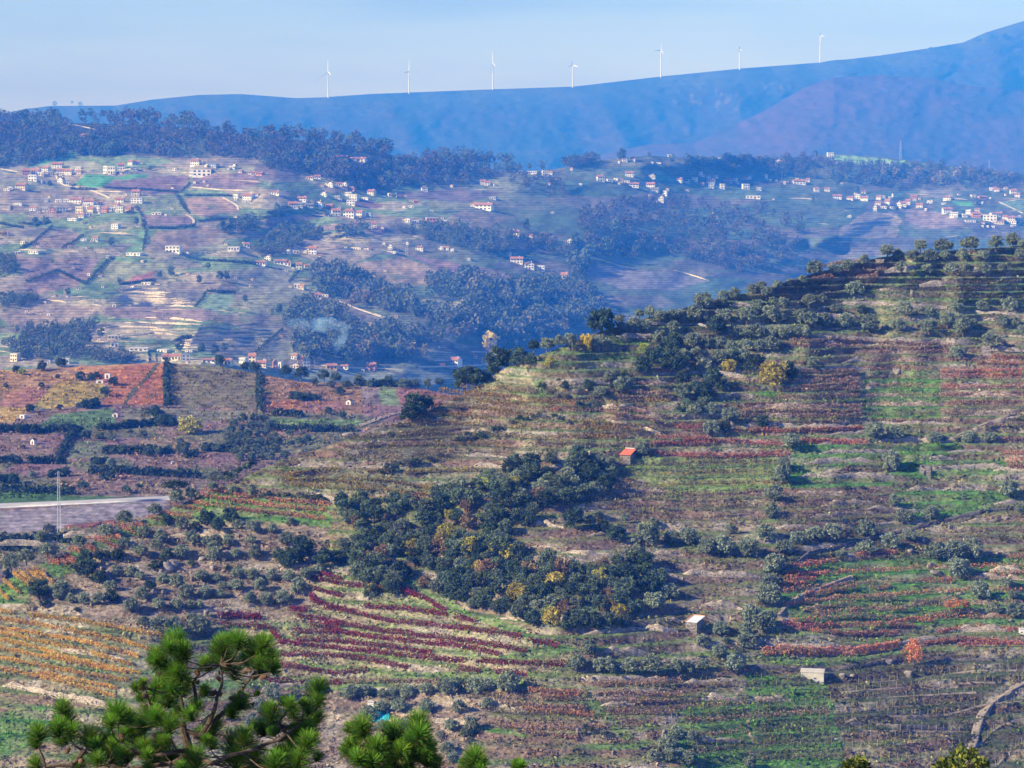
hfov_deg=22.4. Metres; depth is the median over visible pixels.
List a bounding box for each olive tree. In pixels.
[0,554,18,571]
[18,548,35,565]
[28,470,37,477]
[33,530,49,541]
[38,542,58,559]
[51,580,71,591]
[52,589,65,599]
[65,592,77,602]
[71,534,86,546]
[77,592,90,604]
[91,591,107,604]
[97,523,113,535]
[102,580,117,588]
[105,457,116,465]
[111,564,124,576]
[115,510,133,525]
[115,537,129,547]
[123,597,139,611]
[124,565,138,576]
[132,544,147,554]
[134,571,145,579]
[134,586,150,599]
[136,525,151,537]
[136,615,149,625]
[146,503,162,514]
[149,539,162,550]
[149,615,171,631]
[152,596,165,608]
[153,528,168,539]
[156,572,169,583]
[165,615,184,630]
[168,488,185,505]
[168,573,185,586]
[169,599,185,608]
[173,544,190,558]
[175,517,188,528]
[176,583,195,598]
[183,529,200,544]
[184,486,197,498]
[185,599,194,607]
[185,613,195,619]
[186,614,214,637]
[194,569,210,581]
[194,599,203,608]
[198,585,212,597]
[200,536,211,546]
[204,546,222,560]
[206,540,219,548]
[207,481,218,490]
[208,471,217,477]
[210,534,222,543]
[210,572,221,580]
[214,589,226,597]
[217,581,226,588]
[222,533,235,546]
[223,475,232,483]
[228,485,237,493]
[228,578,243,590]
[229,547,242,558]
[230,472,238,480]
[230,566,245,577]
[231,519,243,528]
[242,591,256,603]
[243,712,260,726]
[244,483,258,496]
[245,519,261,528]
[245,535,256,542]
[246,567,260,579]
[248,543,265,559]
[250,696,267,711]
[252,577,268,590]
[253,526,262,531]
[258,591,274,605]
[262,682,280,699]
[265,568,278,579]
[267,523,277,532]
[275,589,294,605]
[278,531,292,544]
[281,568,295,580]
[284,516,294,524]
[289,576,307,594]
[290,689,300,696]
[299,566,315,580]
[302,679,314,692]
[313,563,323,574]
[336,537,349,548]
[342,684,360,700]
[356,684,372,693]
[359,704,379,720]
[372,699,390,711]
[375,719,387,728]
[377,688,390,699]
[384,543,398,556]
[387,526,403,539]
[387,686,401,699]
[389,697,408,712]
[394,518,412,531]
[398,683,414,697]
[418,682,434,695]
[418,698,435,713]
[428,578,446,592]
[434,730,444,737]
[435,677,455,695]
[439,741,455,754]
[444,718,458,730]
[446,751,459,761]
[449,676,461,689]
[450,475,468,488]
[452,699,467,712]
[453,556,466,566]
[459,727,468,736]
[463,716,478,727]
[465,676,486,694]
[466,598,478,608]
[469,586,481,596]
[480,677,494,689]
[481,696,494,708]
[494,471,503,482]
[495,669,521,693]
[509,469,524,479]
[512,486,527,497]
[529,598,548,612]
[532,478,550,490]
[539,337,554,352]
[544,594,557,605]
[553,334,564,348]
[559,467,577,477]
[561,333,577,349]
[564,652,586,671]
[565,475,582,484]
[569,595,582,607]
[578,401,588,411]
[579,639,597,654]
[584,514,596,524]
[587,399,599,410]
[589,481,606,497]
[590,451,605,463]
[590,655,616,673]
[591,334,612,351]
[591,385,607,398]
[593,509,603,518]
[601,457,617,467]
[603,370,616,381]
[613,314,624,321]
[613,376,630,391]
[615,321,626,332]
[616,657,638,672]
[620,514,630,522]
[623,376,634,388]
[624,543,647,563]
[625,317,642,332]
[631,522,662,547]
[634,440,649,455]
[634,441,650,456]
[635,309,643,318]
[638,319,651,333]
[640,654,663,672]
[641,591,665,610]
[644,305,655,317]
[646,748,660,760]
[647,517,659,524]
[651,330,668,345]
[653,309,666,322]
[657,733,677,748]
[660,583,679,599]
[661,747,677,761]
[663,530,679,544]
[665,309,679,318]
[665,320,681,332]
[667,657,686,671]
[667,725,684,738]
[673,308,687,323]
[676,747,684,756]
[677,750,695,763]
[678,527,701,545]
[679,348,691,364]
[680,659,695,674]
[684,331,702,347]
[685,729,699,740]
[686,402,701,417]
[687,304,703,323]
[690,346,706,361]
[692,292,713,308]
[694,633,711,647]
[695,311,708,320]
[696,357,711,369]
[696,538,717,555]
[696,658,709,667]
[702,336,716,348]
[702,420,721,436]
[704,402,719,417]
[707,348,727,365]
[712,620,727,635]
[712,643,728,658]
[713,335,727,348]
[715,308,731,320]
[715,532,735,555]
[716,296,727,307]
[718,290,727,296]
[721,406,740,422]
[723,652,745,672]
[724,340,738,350]
[725,523,738,532]
[727,287,741,300]
[727,324,741,338]
[736,536,762,557]
[737,306,756,324]
[737,348,749,361]
[738,327,754,338]
[738,339,751,349]
[738,622,757,634]
[738,631,758,648]
[739,603,760,623]
[742,756,756,767]
[745,283,759,293]
[747,322,765,338]
[750,299,763,313]
[750,339,765,351]
[754,612,775,631]
[755,582,780,606]
[756,523,778,541]
[757,281,766,292]
[759,305,780,323]
[761,285,773,299]
[761,326,775,335]
[761,573,778,583]
[761,609,776,619]
[763,485,782,501]
[763,503,779,517]
[763,553,786,573]
[764,335,778,350]
[768,296,776,305]
[770,465,792,484]
[772,280,782,290]
[775,297,789,308]
[775,326,791,339]
[775,539,793,554]
[776,312,786,323]
[776,456,790,467]
[777,339,784,347]
[783,433,800,448]
[783,436,800,448]
[785,278,795,285]
[789,530,805,543]
[791,326,800,337]
[792,308,807,322]
[797,275,808,285]
[797,324,811,336]
[800,293,818,307]
[802,311,817,325]
[804,526,823,541]
[805,259,823,276]
[806,356,820,367]
[816,293,827,304]
[816,312,832,327]
[821,522,842,540]
[828,263,842,275]
[829,303,843,313]
[833,312,856,329]
[834,549,848,560]
[841,259,855,272]
[844,280,864,294]
[854,539,877,553]
[855,303,867,313]
[855,519,876,536]
[856,254,869,266]
[860,313,879,331]
[864,420,884,439]
[864,422,879,436]
[879,244,895,259]
[880,532,901,548]
[882,449,901,464]
[882,455,899,471]
[886,425,903,438]
[887,425,902,437]
[887,493,901,506]
[889,318,905,330]
[893,248,904,259]
[893,508,915,523]
[894,260,907,275]
[896,301,912,315]
[901,528,916,541]
[905,249,922,261]
[914,239,927,252]
[918,318,937,334]
[920,263,934,274]
[921,505,940,519]
[923,248,939,262]
[923,540,950,559]
[924,304,935,316]
[927,431,939,442]
[928,431,942,441]
[933,238,948,253]
[939,249,951,260]
[939,309,954,327]
[942,262,959,276]
[943,240,953,249]
[943,538,965,558]
[946,346,965,360]
[947,557,974,578]
[951,301,963,313]
[953,315,973,336]
[955,248,970,261]
[958,236,978,252]
[959,262,973,276]
[959,537,983,560]
[961,431,975,442]
[968,318,978,329]
[969,579,990,599]
[975,300,989,310]
[976,250,991,261]
[976,263,990,275]
[981,431,996,442]
[982,331,1002,351]
[985,601,1002,613]
[988,234,1003,251]
[995,315,1010,328]
[997,262,1008,273]
[997,477,1020,498]
[998,577,1014,589]
[1000,295,1018,311]
[1004,601,1023,618]
[1005,232,1020,246]
[1007,589,1019,598]
[1010,316,1021,328]
[1014,248,1023,261]
[1014,324,1023,337]
[1014,503,1023,512]
[1017,239,1023,249]
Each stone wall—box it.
[0,539,58,545]
[3,681,106,706]
[43,624,73,633]
[61,648,130,664]
[63,531,94,537]
[157,582,179,586]
[168,533,238,538]
[181,607,252,614]
[262,682,302,688]
[291,463,323,467]
[304,493,334,502]
[350,465,405,468]
[428,717,464,723]
[435,701,472,706]
[462,452,506,457]
[473,462,507,468]
[498,617,523,621]
[528,545,555,548]
[537,520,563,527]
[563,379,609,384]
[563,550,612,556]
[579,675,681,681]
[584,627,643,634]
[586,696,638,699]
[588,531,606,536]
[601,701,634,706]
[602,403,664,419]
[604,417,659,434]
[604,646,649,655]
[618,333,653,337]
[641,623,677,632]
[646,319,706,327]
[653,550,682,555]
[658,573,682,579]
[660,372,674,374]
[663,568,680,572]
[665,617,682,622]
[683,569,759,578]
[683,677,744,684]
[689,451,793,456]
[690,370,743,377]
[699,692,743,701]
[699,736,738,742]
[701,600,742,609]
[730,302,750,306]
[741,421,857,429]
[746,664,833,671]
[748,695,790,701]
[753,402,856,408]
[755,412,800,417]
[760,642,866,649]
[771,403,795,408]
[775,524,851,529]
[782,506,1013,574]
[787,365,818,372]
[791,490,850,495]
[800,472,893,479]
[804,457,876,464]
[805,510,877,517]
[810,335,974,344]
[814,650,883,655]
[815,340,846,347]
[819,449,888,453]
[820,365,869,371]
[820,441,847,444]
[821,313,859,317]
[821,499,874,506]
[825,327,871,329]
[827,430,864,434]
[830,295,873,298]
[837,658,905,670]
[838,393,908,398]
[839,301,893,305]
[842,357,868,362]
[851,720,952,730]
[855,288,904,290]
[868,401,937,405]
[870,505,921,512]
[876,520,927,525]
[877,436,945,442]
[881,421,943,424]
[884,265,935,272]
[892,420,939,424]
[893,357,931,361]
[894,303,946,309]
[899,635,944,644]
[900,326,918,329]
[906,485,986,491]
[918,266,1022,268]
[919,279,983,286]
[930,455,952,460]
[933,462,1003,469]
[939,656,1007,661]
[948,449,984,452]
[951,624,1016,631]
[952,384,1001,387]
[955,310,1023,315]
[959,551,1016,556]
[961,518,997,522]
[967,391,1022,397]
[967,409,1014,415]
[968,573,1022,579]
[971,600,989,604]
[977,318,996,320]
[979,612,1022,617]
[980,353,995,357]
[990,564,1022,572]
[991,346,1023,351]
[993,467,1021,471]
[994,498,1022,504]
[1001,335,1023,337]
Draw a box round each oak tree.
[95,431,104,437]
[107,433,115,440]
[109,446,116,453]
[116,444,125,451]
[139,430,147,437]
[142,445,153,455]
[153,447,162,455]
[175,441,190,452]
[176,437,183,443]
[200,444,209,450]
[211,442,221,451]
[222,432,233,439]
[225,425,236,432]
[226,437,236,447]
[228,417,238,424]
[230,446,240,453]
[234,431,244,438]
[236,437,246,446]
[236,451,244,460]
[237,412,247,421]
[237,424,245,431]
[241,445,249,452]
[242,429,252,437]
[245,452,256,460]
[246,421,255,429]
[246,437,257,445]
[250,413,259,421]
[251,442,261,452]
[254,428,261,435]
[255,420,264,426]
[255,436,264,444]
[257,451,265,459]
[260,414,268,420]
[260,427,270,434]
[261,445,269,451]
[265,451,274,459]
[266,435,274,444]
[270,431,277,437]
[270,443,280,451]
[273,436,283,443]
[280,450,289,458]
[285,429,293,435]
[295,436,306,444]
[303,433,312,441]
[310,377,318,385]
[316,369,329,381]
[327,380,335,386]
[330,371,341,382]
[334,496,357,516]
[341,380,353,388]
[342,509,362,522]
[348,497,360,508]
[348,548,365,562]
[348,561,366,579]
[349,533,364,546]
[350,540,371,553]
[353,374,363,381]
[353,489,369,501]
[353,518,368,531]
[354,527,369,537]
[358,499,373,511]
[359,566,380,582]
[363,582,378,597]
[364,379,375,386]
[365,551,386,565]
[372,564,390,580]
[377,532,394,544]
[379,519,394,532]
[379,574,400,594]
[381,502,401,515]
[382,490,400,503]
[383,374,392,382]
[388,570,408,586]
[390,492,412,509]
[392,534,411,555]
[396,378,408,387]
[401,528,425,545]
[403,496,417,508]
[408,378,420,387]
[413,496,434,512]
[413,509,427,524]
[415,534,435,553]
[416,550,434,562]
[421,555,437,569]
[423,378,431,388]
[428,512,442,526]
[429,484,440,497]
[434,556,450,568]
[434,565,448,575]
[435,376,444,386]
[436,570,446,582]
[439,480,452,494]
[441,538,456,557]
[445,534,457,540]
[446,482,465,494]
[447,486,468,504]
[451,538,470,557]
[452,527,468,539]
[456,559,476,572]
[461,569,480,585]
[463,488,484,504]
[463,530,483,542]
[467,477,484,490]
[472,590,492,610]
[476,467,498,481]
[477,506,498,521]
[477,530,493,542]
[477,568,492,585]
[477,587,495,603]
[478,550,493,562]
[481,501,494,513]
[482,535,497,547]
[486,477,502,488]
[488,577,509,596]
[489,566,504,581]
[489,598,504,614]
[490,556,508,570]
[491,528,505,537]
[495,533,514,551]
[497,518,514,534]
[499,474,518,493]
[502,491,521,507]
[507,452,524,465]
[507,507,526,524]
[507,541,525,559]
[507,598,531,618]
[512,572,528,584]
[516,461,541,478]
[516,594,533,608]
[518,474,530,487]
[525,502,539,516]
[527,572,546,586]
[529,594,540,605]
[534,561,546,575]
[537,562,554,579]
[538,548,557,564]
[539,471,557,487]
[544,451,558,464]
[546,486,559,501]
[549,472,571,489]
[554,586,568,600]
[555,487,575,503]
[560,614,578,629]
[562,456,580,470]
[564,604,582,619]
[566,558,582,573]
[568,485,585,501]
[569,572,584,585]
[571,449,591,470]
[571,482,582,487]
[575,482,594,501]
[575,583,599,603]
[576,614,588,626]
[578,574,593,582]
[578,606,599,617]
[580,562,593,574]
[585,572,605,590]
[588,562,607,576]
[591,594,607,609]
[601,465,618,476]
[601,611,620,626]
[603,563,621,576]
[604,575,625,590]
[605,587,628,604]
[610,554,627,565]
[613,580,633,594]
[616,595,634,613]
[619,614,632,627]
[620,575,636,591]
[628,598,644,615]
[630,563,640,575]
[645,567,667,584]
[673,382,690,398]
[681,397,693,410]
[688,380,702,395]
[694,396,712,409]
[724,349,738,360]
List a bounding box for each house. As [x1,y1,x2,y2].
[10,353,20,361]
[15,182,28,190]
[22,168,29,174]
[28,174,38,181]
[28,250,41,253]
[29,206,38,210]
[30,168,41,173]
[41,166,50,171]
[49,207,54,213]
[51,162,63,167]
[56,168,64,174]
[56,207,65,212]
[57,176,64,183]
[64,169,73,174]
[67,218,81,220]
[69,197,83,203]
[75,206,84,212]
[78,213,86,217]
[82,203,88,208]
[83,199,95,204]
[87,206,96,212]
[91,236,99,241]
[94,205,100,210]
[100,206,108,212]
[103,166,107,173]
[108,166,115,174]
[108,335,120,339]
[110,341,117,346]
[111,223,120,228]
[115,197,124,202]
[116,206,123,212]
[117,162,124,169]
[125,206,133,212]
[126,252,145,255]
[127,160,133,164]
[129,347,149,350]
[131,189,140,195]
[131,198,143,203]
[141,282,153,284]
[157,349,171,352]
[161,353,174,361]
[165,245,181,253]
[174,354,181,360]
[182,353,189,360]
[190,158,201,166]
[192,169,211,177]
[201,358,217,363]
[209,163,218,167]
[223,358,233,365]
[228,246,239,251]
[239,357,248,364]
[242,193,255,199]
[248,352,256,362]
[255,260,267,265]
[256,172,264,175]
[256,360,267,367]
[264,254,272,260]
[269,190,282,195]
[272,359,277,369]
[274,259,287,264]
[284,261,290,266]
[288,201,298,208]
[290,362,299,368]
[291,353,298,359]
[296,262,301,269]
[297,196,307,202]
[299,284,305,289]
[303,361,309,369]
[305,203,313,207]
[308,245,317,253]
[311,292,321,298]
[313,200,323,207]
[321,191,327,196]
[325,363,337,370]
[326,203,334,208]
[327,181,334,187]
[331,208,340,215]
[334,195,341,199]
[335,155,347,159]
[340,364,348,369]
[343,208,354,218]
[347,200,354,205]
[349,194,358,200]
[350,157,368,162]
[355,210,364,216]
[366,213,372,217]
[366,362,377,370]
[367,189,375,195]
[416,245,423,251]
[421,185,427,191]
[425,217,438,223]
[449,356,461,367]
[474,202,494,210]
[479,179,485,184]
[489,196,497,199]
[510,256,523,264]
[525,261,533,269]
[537,265,544,271]
[560,272,569,278]
[596,175,604,181]
[625,171,633,176]
[626,182,638,187]
[629,157,636,161]
[646,182,655,187]
[650,187,660,192]
[658,195,663,202]
[675,177,682,182]
[706,178,715,184]
[723,177,731,183]
[742,184,749,189]
[746,195,760,198]
[792,179,805,184]
[827,152,833,156]
[832,194,841,199]
[846,196,854,200]
[860,196,869,200]
[876,195,881,199]
[884,199,890,204]
[895,201,901,207]
[916,203,922,207]
[942,207,952,213]
[943,196,951,200]
[950,212,957,217]
[971,211,980,217]
[983,215,996,221]
[989,212,1001,216]
[992,219,1004,223]
[1007,215,1014,219]
[1007,220,1016,223]
[1009,189,1016,193]
[1015,216,1022,221]
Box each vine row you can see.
[0,588,8,600]
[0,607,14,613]
[0,615,153,650]
[0,625,138,657]
[0,630,131,664]
[0,637,140,673]
[0,645,126,673]
[0,655,128,681]
[0,666,115,697]
[2,578,20,593]
[12,570,28,585]
[17,569,34,581]
[26,568,43,579]
[28,611,165,636]
[32,566,54,584]
[38,670,118,689]
[44,554,58,565]
[46,557,74,563]
[53,550,66,565]
[57,550,74,564]
[64,550,76,562]
[67,546,93,552]
[83,541,96,550]
[85,534,117,540]
[96,535,118,548]
[111,522,148,527]
[120,522,134,533]
[146,514,176,521]
[160,510,192,518]
[172,502,201,510]
[183,498,325,519]
[197,491,326,511]
[204,487,225,493]
[216,611,260,619]
[217,611,261,618]
[221,621,282,644]
[233,491,258,498]
[259,676,342,684]
[267,496,329,505]
[276,475,342,482]
[277,649,408,668]
[279,638,465,662]
[280,661,369,674]
[281,466,341,478]
[289,605,307,610]
[289,605,308,611]
[292,480,341,489]
[292,635,432,654]
[293,626,500,656]
[294,612,527,652]
[308,595,523,638]
[308,620,341,629]
[310,575,342,584]
[310,590,318,604]
[311,584,342,596]
[317,569,342,579]
[323,604,341,611]
[324,619,342,626]
[332,452,459,458]
[340,421,437,429]
[340,429,448,439]
[340,430,543,438]
[340,474,434,488]
[340,676,440,683]
[341,441,513,448]
[341,450,379,454]
[341,453,367,458]
[341,484,372,492]
[342,439,395,446]
[342,452,461,457]
[342,479,428,495]
[344,581,446,611]
[347,440,500,448]
[357,447,512,452]
[364,430,512,437]
[364,602,447,615]
[366,468,393,474]
[371,439,511,445]
[381,420,512,427]
[381,430,496,440]
[393,423,485,431]
[400,584,424,599]
[404,466,489,473]
[406,425,465,433]
[407,417,474,425]
[416,410,511,417]
[425,408,486,418]
[428,393,512,405]
[430,401,509,411]
[430,401,512,408]
[438,386,510,396]
[441,392,512,399]
[453,612,476,623]
[457,664,481,672]
[460,383,510,391]
[476,656,567,666]
[482,690,597,701]
[487,705,614,715]
[492,721,626,730]
[493,667,527,676]
[497,410,538,415]
[500,697,585,709]
[510,394,557,404]
[511,388,669,395]
[511,395,668,403]
[511,400,548,407]
[511,404,669,412]
[511,414,669,421]
[512,423,642,430]
[513,432,612,439]
[521,727,577,739]
[524,706,594,716]
[527,637,558,647]
[527,686,582,695]
[535,440,609,445]
[540,693,570,698]
[553,401,576,411]
[558,433,627,438]
[577,492,681,501]
[578,422,646,432]
[581,419,655,427]
[582,502,680,512]
[583,430,641,434]
[590,501,682,516]
[594,687,683,696]
[595,736,639,743]
[596,496,679,508]
[596,678,683,686]
[597,675,681,686]
[597,697,673,703]
[604,408,660,422]
[606,491,683,502]
[609,403,668,417]
[609,690,680,698]
[609,707,674,714]
[613,514,681,521]
[615,393,672,400]
[615,704,680,713]
[618,507,682,523]
[619,486,682,495]
[626,460,682,465]
[626,481,680,489]
[628,389,671,395]
[628,471,681,477]
[631,464,682,471]
[641,381,674,386]
[650,450,791,457]
[652,367,678,372]
[653,440,709,445]
[654,433,710,438]
[661,480,776,486]
[663,470,773,475]
[665,460,775,465]
[674,423,700,427]
[678,442,767,446]
[681,471,770,478]
[682,425,702,431]
[682,437,783,445]
[682,461,774,468]
[682,491,761,496]
[682,502,760,508]
[682,514,757,519]
[682,679,748,687]
[683,449,782,458]
[683,466,771,472]
[683,702,742,709]
[683,708,742,715]
[683,714,742,720]
[684,456,773,461]
[684,477,765,484]
[684,698,741,703]
[684,700,747,709]
[685,487,763,494]
[686,713,746,723]
[687,727,745,736]
[687,737,743,743]
[689,494,762,502]
[689,742,746,752]
[693,501,758,509]
[693,743,748,750]
[696,510,754,517]
[697,749,747,756]
[725,418,854,423]
[732,424,863,432]
[733,425,863,432]
[738,407,862,413]
[740,393,860,400]
[740,403,859,409]
[740,412,861,417]
[742,384,861,392]
[742,400,861,407]
[743,376,860,383]
[744,368,841,374]
[746,411,857,418]
[750,678,800,684]
[752,672,798,679]
[752,708,833,718]
[752,752,839,762]
[753,701,827,709]
[753,722,835,731]
[753,736,836,746]
[753,750,834,758]
[754,712,829,719]
[754,745,834,752]
[755,697,826,704]
[755,707,828,714]
[755,719,831,725]
[755,735,834,741]
[756,724,830,731]
[758,730,832,736]
[758,741,833,747]
[761,639,899,655]
[779,508,896,519]
[780,497,897,507]
[781,506,906,513]
[781,520,880,531]
[781,525,852,531]
[781,580,806,586]
[781,620,914,627]
[782,487,902,496]
[782,495,864,501]
[782,512,889,520]
[782,562,1022,579]
[782,569,829,575]
[783,489,897,496]
[783,587,1023,605]
[784,341,943,350]
[784,574,1022,592]
[786,385,859,391]
[786,551,1020,566]
[787,392,860,397]
[789,337,952,346]
[790,575,816,581]
[790,615,822,622]
[792,461,879,466]
[793,561,821,567]
[793,593,899,605]
[795,478,888,483]
[795,625,898,635]
[799,381,859,387]
[800,437,864,443]
[800,437,868,444]
[802,368,859,372]
[802,600,854,610]
[803,372,860,378]
[805,558,836,564]
[805,583,860,596]
[812,273,835,278]
[813,606,862,615]
[814,599,1022,616]
[820,612,897,620]
[822,259,859,267]
[835,266,887,272]
[835,683,986,698]
[838,697,981,713]
[844,710,977,727]
[847,271,878,279]
[848,728,966,742]
[856,549,898,556]
[865,293,1023,298]
[865,356,1023,362]
[865,373,1023,379]
[865,391,1023,397]
[865,400,1023,406]
[865,417,951,422]
[866,348,981,354]
[866,365,1023,371]
[866,382,1022,388]
[867,410,1023,416]
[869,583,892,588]
[874,605,909,611]
[887,286,1023,291]
[888,616,935,625]
[903,612,1023,621]
[906,279,1021,284]
[909,279,996,284]
[915,595,953,603]
[922,286,1022,291]
[922,577,953,583]
[922,635,1021,644]
[929,607,976,615]
[932,517,1021,524]
[935,526,1023,532]
[937,623,1018,632]
[938,531,1022,537]
[939,383,1021,388]
[940,367,1023,372]
[941,371,1023,377]
[942,390,1023,395]
[946,398,1023,403]
[947,404,1023,408]
[954,409,1023,413]
[958,640,1023,646]
[976,359,1023,364]
[976,569,1023,575]
[979,353,1023,359]
[984,421,1023,427]
[989,436,1023,441]
[999,449,1023,454]
[1005,457,1023,462]
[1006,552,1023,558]
[1007,462,1023,468]
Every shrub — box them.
[38,599,51,606]
[43,523,56,531]
[77,480,89,488]
[121,485,130,491]
[135,483,143,487]
[222,471,231,475]
[242,462,251,469]
[249,460,258,466]
[264,490,274,496]
[295,491,304,497]
[308,492,316,498]
[355,692,367,697]
[368,689,376,695]
[390,464,400,469]
[401,458,411,463]
[412,457,424,463]
[423,454,432,460]
[458,436,466,442]
[463,434,472,439]
[465,728,474,735]
[475,431,484,437]
[489,426,498,431]
[515,414,524,419]
[537,382,546,388]
[544,387,554,393]
[553,392,564,396]
[599,729,607,734]
[604,734,614,741]
[616,371,627,377]
[674,406,684,411]
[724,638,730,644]
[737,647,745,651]
[775,567,786,574]
[842,484,851,489]
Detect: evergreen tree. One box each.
[7,472,18,483]
[12,365,19,372]
[14,423,23,432]
[24,403,34,411]
[27,577,50,599]
[29,425,39,433]
[36,360,46,370]
[56,358,66,366]
[71,556,98,577]
[75,371,85,380]
[75,549,93,561]
[79,398,91,408]
[87,373,95,379]
[90,397,99,404]
[90,569,108,582]
[93,550,104,559]
[94,371,101,377]
[99,386,111,396]
[102,550,110,558]
[103,589,119,602]
[107,376,118,385]
[109,548,124,561]
[143,579,156,589]
[147,560,160,570]
[149,404,163,415]
[153,413,167,424]
[159,548,173,558]
[161,513,173,525]
[163,398,173,406]
[166,416,177,425]
[189,521,202,530]
[197,510,215,525]
[210,517,225,530]
[214,355,225,365]
[220,507,240,521]
[240,361,249,370]
[248,361,260,372]
[272,547,284,560]
[279,556,291,569]
[280,364,291,376]
[280,544,309,566]
[291,534,315,557]
[292,391,303,400]
[293,366,308,381]
[311,549,330,566]
[325,406,332,413]
[327,549,342,563]
[332,490,350,506]
[335,386,345,394]
[339,410,346,417]
[339,547,351,562]
[354,511,368,521]
[361,555,380,569]
[363,536,377,550]
[366,504,384,521]
[369,497,382,509]
[369,524,386,542]
[390,559,412,576]
[399,402,420,419]
[403,392,427,416]
[406,547,421,565]
[415,394,434,408]
[416,509,439,526]
[422,524,436,536]
[430,503,444,513]
[431,491,450,508]
[439,585,459,600]
[442,571,463,587]
[444,551,457,563]
[448,565,465,580]
[449,508,462,522]
[452,365,478,392]
[454,590,468,602]
[460,581,475,593]
[467,367,488,386]
[467,555,484,564]
[470,542,489,555]
[480,519,497,535]
[482,371,491,380]
[484,346,510,373]
[485,488,508,503]
[486,364,501,374]
[490,502,509,520]
[490,544,505,557]
[498,595,514,610]
[499,348,517,364]
[501,457,519,474]
[504,559,520,574]
[509,346,527,366]
[512,566,530,579]
[518,510,536,525]
[519,494,534,505]
[520,555,535,565]
[522,452,541,468]
[523,352,536,367]
[523,584,541,600]
[523,608,541,626]
[527,339,539,352]
[533,490,554,507]
[534,581,549,596]
[540,465,555,475]
[545,580,556,593]
[559,381,570,391]
[561,507,584,527]
[563,581,580,599]
[568,445,583,457]
[577,472,590,484]
[580,462,601,481]
[581,456,600,466]
[583,379,594,389]
[585,307,616,334]
[588,614,604,629]
[593,519,610,531]
[596,472,615,491]
[606,524,626,541]
[616,562,637,579]
[626,549,637,563]
[632,354,653,375]
[634,551,654,566]
[634,579,646,592]
[638,562,655,575]
[640,574,662,592]
[644,345,663,363]
[656,347,688,374]
[662,331,684,349]
[675,370,690,383]
[693,379,717,398]
[703,367,723,385]
[705,314,727,336]
[715,378,729,391]
[720,420,731,434]
[742,353,765,371]
[755,414,769,426]
[781,360,798,382]
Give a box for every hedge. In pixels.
[0,221,23,227]
[0,423,44,432]
[0,453,22,463]
[0,474,19,482]
[0,482,76,495]
[0,532,34,540]
[0,540,34,551]
[2,423,42,432]
[2,568,12,577]
[18,221,51,224]
[19,224,52,248]
[25,256,112,283]
[26,454,67,464]
[32,531,72,543]
[42,422,70,432]
[44,423,84,431]
[46,466,71,477]
[54,427,78,456]
[62,233,83,247]
[70,183,97,189]
[75,398,101,407]
[77,429,104,438]
[87,464,203,477]
[89,456,108,463]
[96,416,172,430]
[99,470,116,480]
[100,445,163,454]
[102,443,174,453]
[103,185,179,192]
[119,278,153,284]
[135,205,145,229]
[142,228,148,248]
[144,407,164,415]
[148,223,195,228]
[161,357,171,402]
[172,334,191,341]
[174,192,191,213]
[179,181,190,192]
[181,447,199,457]
[184,193,232,196]
[194,291,207,306]
[197,217,238,221]
[199,442,233,452]
[201,258,256,263]
[202,442,227,451]
[206,289,237,292]
[254,370,263,411]
[255,327,283,353]
[261,214,285,217]
[266,205,290,213]
[268,422,358,431]
[270,407,304,417]
[288,268,302,282]
[288,391,321,400]
[292,329,296,351]
[328,232,364,239]
[354,377,415,386]
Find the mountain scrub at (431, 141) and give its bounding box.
[237,119,512,155]
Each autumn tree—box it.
[17,368,25,373]
[177,415,203,434]
[346,515,358,527]
[372,544,390,558]
[402,538,420,553]
[409,492,419,507]
[416,575,431,588]
[428,537,448,556]
[432,531,449,545]
[436,522,454,536]
[444,509,453,518]
[457,535,477,554]
[459,499,476,511]
[459,511,479,530]
[471,560,485,572]
[473,558,497,572]
[475,476,489,488]
[482,330,500,347]
[487,542,501,555]
[499,544,515,558]
[506,476,523,489]
[506,582,521,600]
[515,585,529,599]
[521,560,537,573]
[529,486,545,498]
[540,606,560,625]
[541,571,563,586]
[541,604,553,613]
[544,356,555,368]
[553,557,576,572]
[555,599,575,614]
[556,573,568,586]
[578,333,592,350]
[591,566,607,580]
[597,556,609,564]
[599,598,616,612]
[600,586,614,605]
[610,603,630,617]
[637,343,648,354]
[721,359,738,371]
[757,359,788,391]
[901,637,922,664]
[944,598,970,618]
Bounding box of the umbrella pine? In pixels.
[161,480,188,489]
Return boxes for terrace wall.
[20,249,61,250]
[69,250,117,252]
[102,299,197,301]
[104,326,157,327]
[111,328,170,331]
[112,302,194,303]
[113,294,163,296]
[115,297,195,299]
[116,304,154,306]
[120,288,150,290]
[121,292,164,294]
[124,321,201,324]
[128,291,170,292]
[129,332,179,335]
[167,317,201,321]
[170,304,193,306]
[173,347,228,348]
[181,344,252,345]
[181,350,245,351]
[182,341,219,343]
[187,338,253,341]
[192,334,252,336]
[193,187,245,190]
[196,329,255,332]
[200,336,234,338]
[203,325,230,328]
[221,353,247,354]
[420,298,463,300]
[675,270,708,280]
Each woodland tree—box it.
[31,217,41,228]
[41,216,49,225]
[54,355,62,366]
[83,330,92,341]
[97,328,104,336]
[103,144,111,156]
[107,237,114,245]
[133,216,138,224]
[167,265,174,276]
[174,340,184,351]
[197,343,205,354]
[210,344,218,353]
[211,126,220,131]
[216,271,224,280]
[220,220,229,232]
[221,342,227,351]
[222,122,230,131]
[223,270,229,279]
[228,219,236,230]
[257,238,263,247]
[274,202,279,211]
[276,303,282,313]
[284,307,292,316]
[344,315,354,325]
[398,325,408,334]
[426,319,432,328]
[457,293,463,301]
[521,218,529,231]
[571,233,583,248]
[581,242,595,254]
[596,237,611,254]
[610,218,621,231]
[617,148,626,158]
[668,153,674,162]
[697,155,705,168]
[708,156,716,169]
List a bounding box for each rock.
[162,562,173,572]
[169,559,177,566]
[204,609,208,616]
[342,432,355,436]
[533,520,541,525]
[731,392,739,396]
[884,658,892,664]
[893,368,899,374]
[904,670,913,677]
[930,570,941,575]

